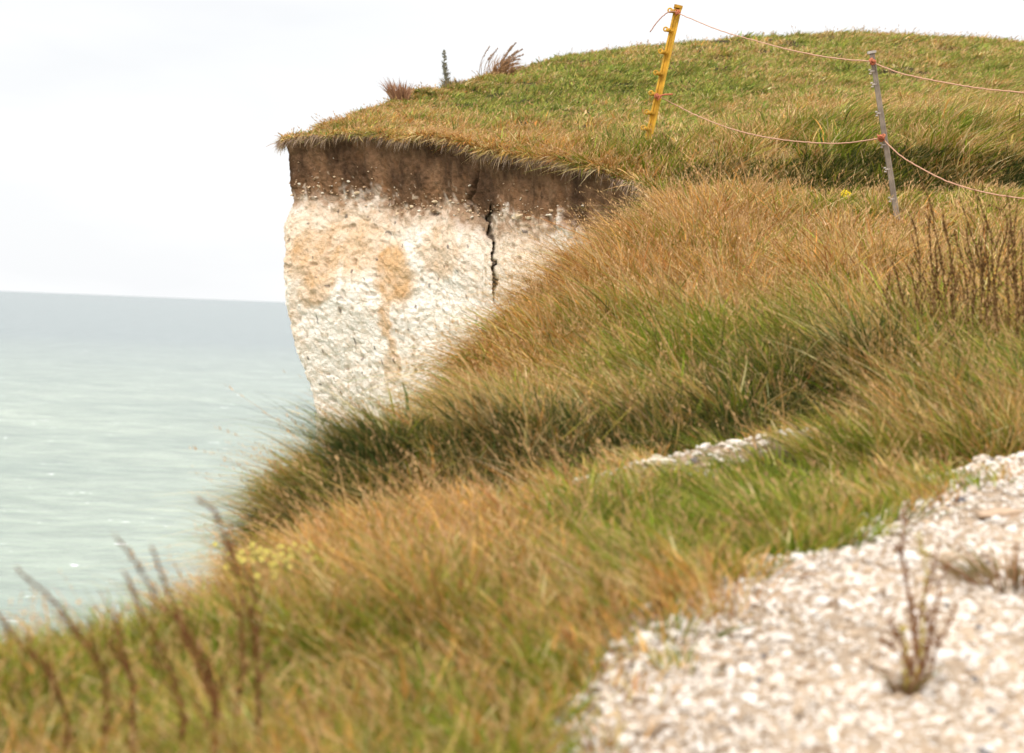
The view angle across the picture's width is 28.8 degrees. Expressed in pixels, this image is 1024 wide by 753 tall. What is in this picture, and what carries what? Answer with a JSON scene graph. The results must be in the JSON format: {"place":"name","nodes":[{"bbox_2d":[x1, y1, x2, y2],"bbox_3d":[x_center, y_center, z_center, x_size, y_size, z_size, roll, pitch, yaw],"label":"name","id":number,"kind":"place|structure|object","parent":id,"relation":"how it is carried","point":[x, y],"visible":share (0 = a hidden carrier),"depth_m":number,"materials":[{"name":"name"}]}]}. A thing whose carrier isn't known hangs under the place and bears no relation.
{"place":"outdoors","nodes":[
{"label":"outdoors","id":0,"kind":"place"},
{"bbox_2d":[0,291,316,642],"bbox_3d":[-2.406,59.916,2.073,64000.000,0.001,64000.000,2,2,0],"label":"sea","id":1,"kind":"structure","parent":0,"point":[95,390],"depth_m":880.86,"materials":[{"name":"liquid"}]},
{"bbox_2d":[283,133,651,452],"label":"cliff","id":2,"kind":"structure","parent":0,"point":[352,267],"depth_m":19.13,"materials":[{"name":"white stone"}]},
{"bbox_2d":[289,158,583,225],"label":"embedded chips","id":3,"kind":"object","parent":2,"relation":"in","point":[518,216],"visible":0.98,"depth_m":18.71,"materials":[{"name":"stone"}]},
{"bbox_2d":[0,36,1022,752],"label":"hillside","id":4,"kind":"structure","parent":0,"point":[642,618],"depth_m":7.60,"materials":[{"name":"green plant"}]},
{"bbox_2d":[0,566,139,752],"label":"dock plant","id":5,"kind":"object","parent":4,"relation":"on","point":[126,666],"visible":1,"depth_m":3.99,"materials":[{"name":"brown plant"}]},
{"bbox_2d":[113,532,235,752],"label":"dock plant","id":6,"kind":"object","parent":4,"relation":"on","point":[186,636],"visible":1,"depth_m":4.11,"materials":[{"name":"brown plant"}]},
{"bbox_2d":[194,497,267,752],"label":"dock plant","id":7,"kind":"object","parent":4,"relation":"on","point":[256,631],"visible":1,"depth_m":4.22,"materials":[{"name":"brown plant"}]},
{"bbox_2d":[212,542,280,580],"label":"yellow flowers","id":8,"kind":"object","parent":4,"relation":"on","point":[250,556],"visible":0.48,"depth_m":6.33,"materials":[{"name":"yellow plant"}]},
{"bbox_2d":[223,553,292,595],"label":"yellow flowers","id":9,"kind":"object","parent":4,"relation":"on","point":[241,560],"visible":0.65,"depth_m":5.87,"materials":[{"name":"yellow plant"}]},
{"bbox_2d":[239,544,312,578],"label":"yellow flowers","id":10,"kind":"object","parent":4,"relation":"on","point":[260,549],"visible":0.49,"depth_m":6.28,"materials":[{"name":"yellow plant"}]},
{"bbox_2d":[279,541,333,578],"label":"yellow flowers","id":11,"kind":"object","parent":4,"relation":"on","point":[294,545],"visible":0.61,"depth_m":6.21,"materials":[{"name":"yellow plant"}]},
{"bbox_2d":[377,78,416,100],"bbox_3d":[-1.410,-3.506,24.355,0.540,0.345,0.459,4,3,39],"label":"grass tussock","id":12,"kind":"object","parent":4,"relation":"on","point":[393,91],"depth_m":24.27,"materials":[{"name":"brown plant"}]},
{"bbox_2d":[440,50,450,86],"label":"weed spire","id":13,"kind":"structure","parent":4,"relation":"on","point":[445,74],"depth_m":25.99,"materials":[{"name":"green plant"}]},
{"bbox_2d":[272,133,647,206],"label":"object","id":14,"kind":"object","parent":4,"relation":"hanging from","point":[281,145],"visible":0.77,"depth_m":17.98,"materials":[{"name":"brown plant"}]},
{"bbox_2d":[439,78,487,85],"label":"grass tussock","id":15,"kind":"object","parent":4,"relation":"on","point":[456,81],"depth_m":26.62,"materials":[{"name":"plant"}]},
{"bbox_2d":[479,42,529,75],"bbox_3d":[-0.074,-4.506,28.308,0.790,0.514,0.417,2,2,0],"label":"reed clump","id":16,"kind":"object","parent":4,"relation":"on","point":[504,64],"visible":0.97,"depth_m":28.32,"materials":[{"name":"brown plant"}]},
{"bbox_2d":[5,227,1023,574],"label":"ridge grass","id":17,"kind":"structure","parent":4,"relation":"on","point":[669,379],"depth_m":8.34,"materials":[{"name":"green plant"}]},
{"bbox_2d":[264,25,1023,178],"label":"headland grass","id":18,"kind":"structure","parent":4,"relation":"on","point":[482,124],"depth_m":23.56,"materials":[{"name":"green plant"}]},
{"bbox_2d":[294,108,1023,368],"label":"slope grass","id":19,"kind":"structure","parent":4,"relation":"on","point":[774,208],"depth_m":12.82,"materials":[{"name":"plant"}]},
{"bbox_2d":[642,458,676,465],"bbox_3d":[0.565,0.324,7.535,0.146,0.032,0.081,2,2,-12],"label":"chalk stone","id":20,"kind":"object","parent":4,"relation":"on","point":[662,461],"visible":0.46,"depth_m":7.50,"materials":[{"name":"white stone"}]},
{"bbox_2d":[641,4,682,139],"bbox_3d":[1.341,-2.685,17.900,0.334,1.327,0.078,2,2,0],"label":"fence post","id":21,"kind":"object","parent":4,"relation":"on","point":[662,73],"visible":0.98,"depth_m":17.90,"materials":[{"name":"plastic"}]},
{"bbox_2d":[650,9,1023,92],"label":"rope","id":22,"kind":"object","parent":21,"relation":"attached to","point":[872,61],"visible":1,"depth_m":14.34,"materials":[{"name":"beige fabric"}]},
{"bbox_2d":[654,93,1023,198],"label":"rope","id":23,"kind":"object","parent":21,"relation":"attached to","point":[879,137],"visible":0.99,"depth_m":14.24,"materials":[{"name":"beige fabric"}]},
{"bbox_2d":[726,439,746,444],"bbox_3d":[0.886,0.262,7.876,0.086,0.028,0.048,3,2,30],"label":"chalk stone","id":24,"kind":"object","parent":4,"relation":"on","point":[730,441],"visible":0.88,"depth_m":7.86,"materials":[{"name":"white stone"}]},
{"bbox_2d":[549,426,1000,502],"bbox_3d":[1.119,0.379,7.716,1.826,0.352,2.131,3,2,26],"label":"chalk rubble","id":25,"kind":"object","parent":4,"relation":"on","point":[982,458],"visible":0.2,"depth_m":7.67,"materials":[{"name":"stone"}]},
{"bbox_2d":[867,50,899,222],"bbox_3d":[2.610,-1.659,13.949,0.295,1.240,0.042,2,2,0],"label":"fence post","id":26,"kind":"object","parent":4,"relation":"on","point":[884,145],"visible":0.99,"depth_m":13.94,"materials":[{"name":"plastic"}]},
{"bbox_2d":[880,211,929,332],"bbox_3d":[1.887,-0.397,9.595,0.230,0.808,0.147,3,2,26],"label":"dock plant","id":27,"kind":"object","parent":4,"relation":"on","point":[917,284],"visible":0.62,"depth_m":9.58,"materials":[{"name":"brown plant"}]},
{"bbox_2d":[918,173,953,331],"bbox_3d":[2.014,-0.501,9.483,0.167,0.924,0.121,4,2,32],"label":"dock plant","id":28,"kind":"object","parent":4,"relation":"on","point":[935,277],"visible":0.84,"depth_m":9.48,"materials":[{"name":"brown plant"}]},
{"bbox_2d":[940,212,992,352],"bbox_3d":[2.096,-0.376,9.241,0.226,0.785,0.143,4,3,45],"label":"dock plant","id":29,"kind":"object","parent":4,"relation":"on","point":[952,295],"visible":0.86,"depth_m":9.28,"materials":[{"name":"brown plant"}]},
{"bbox_2d":[958,196,992,340],"bbox_3d":[2.174,-0.420,9.357,0.176,0.857,0.123,1,2,-25],"label":"dock plant","id":30,"kind":"object","parent":4,"relation":"on","point":[981,270],"visible":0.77,"depth_m":9.38,"materials":[{"name":"brown plant"}]},
{"bbox_2d":[972,186,1011,352],"bbox_3d":[2.240,-0.432,9.262,0.196,0.905,0.136,2,2,-18],"label":"dock plant","id":31,"kind":"object","parent":4,"relation":"on","point":[993,281],"visible":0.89,"depth_m":9.28,"materials":[{"name":"brown plant"}]},
{"bbox_2d":[996,193,1023,351],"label":"dock plant","id":32,"kind":"object","parent":4,"relation":"on","point":[1014,276],"visible":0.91,"depth_m":9.18,"materials":[{"name":"brown plant"}]},
{"bbox_2d":[0,0,1023,301],"label":"sky","id":33,"kind":"structure","parent":0,"point":[135,161],"materials":[{"name":"white"}]},
{"bbox_2d":[473,451,1023,752],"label":"path","id":34,"kind":"structure","parent":0,"point":[845,655],"depth_m":4.84,"materials":[{"name":"white gravel"}]},
{"bbox_2d":[820,598,850,605],"bbox_3d":[0.854,0.600,5.257,0.087,0.028,0.059,2,2,0],"label":"chalk stone","id":35,"kind":"object","parent":34,"relation":"on","point":[842,602],"visible":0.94,"depth_m":5.24,"materials":[{"name":"white stone"}]},
{"bbox_2d":[894,550,919,562],"bbox_3d":[1.124,0.521,5.680,0.070,0.051,0.055,1,2,-26],"label":"chalk stone","id":36,"kind":"object","parent":34,"relation":"on","point":[911,556],"visible":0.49,"depth_m":5.66,"materials":[{"name":"white stone"}]},
{"bbox_2d":[866,506,956,697],"bbox_3d":[0.925,0.532,4.636,0.190,0.458,0.135,1,2,-34],"label":"dry weed","id":37,"kind":"object","parent":34,"relation":"on","point":[908,687],"visible":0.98,"depth_m":4.64,"materials":[{"name":"brown plant"}]},
{"bbox_2d":[932,649,955,658],"bbox_3d":[1.066,0.689,4.901,0.070,0.033,0.051,2,2,0],"label":"chalk stone","id":38,"kind":"object","parent":34,"relation":"on","point":[944,653],"visible":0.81,"depth_m":4.89,"materials":[{"name":"white stone"}]},
{"bbox_2d":[908,535,1023,593],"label":"weed tuft","id":39,"kind":"object","parent":34,"relation":"on","point":[991,575],"visible":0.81,"depth_m":5.47,"materials":[{"name":"brown plant"}]},
{"bbox_2d":[976,508,1023,519],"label":"chalk stone","id":40,"kind":"object","parent":34,"relation":"on","point":[1001,512],"visible":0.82,"depth_m":6.15,"materials":[{"name":"white stone"}]}
]}

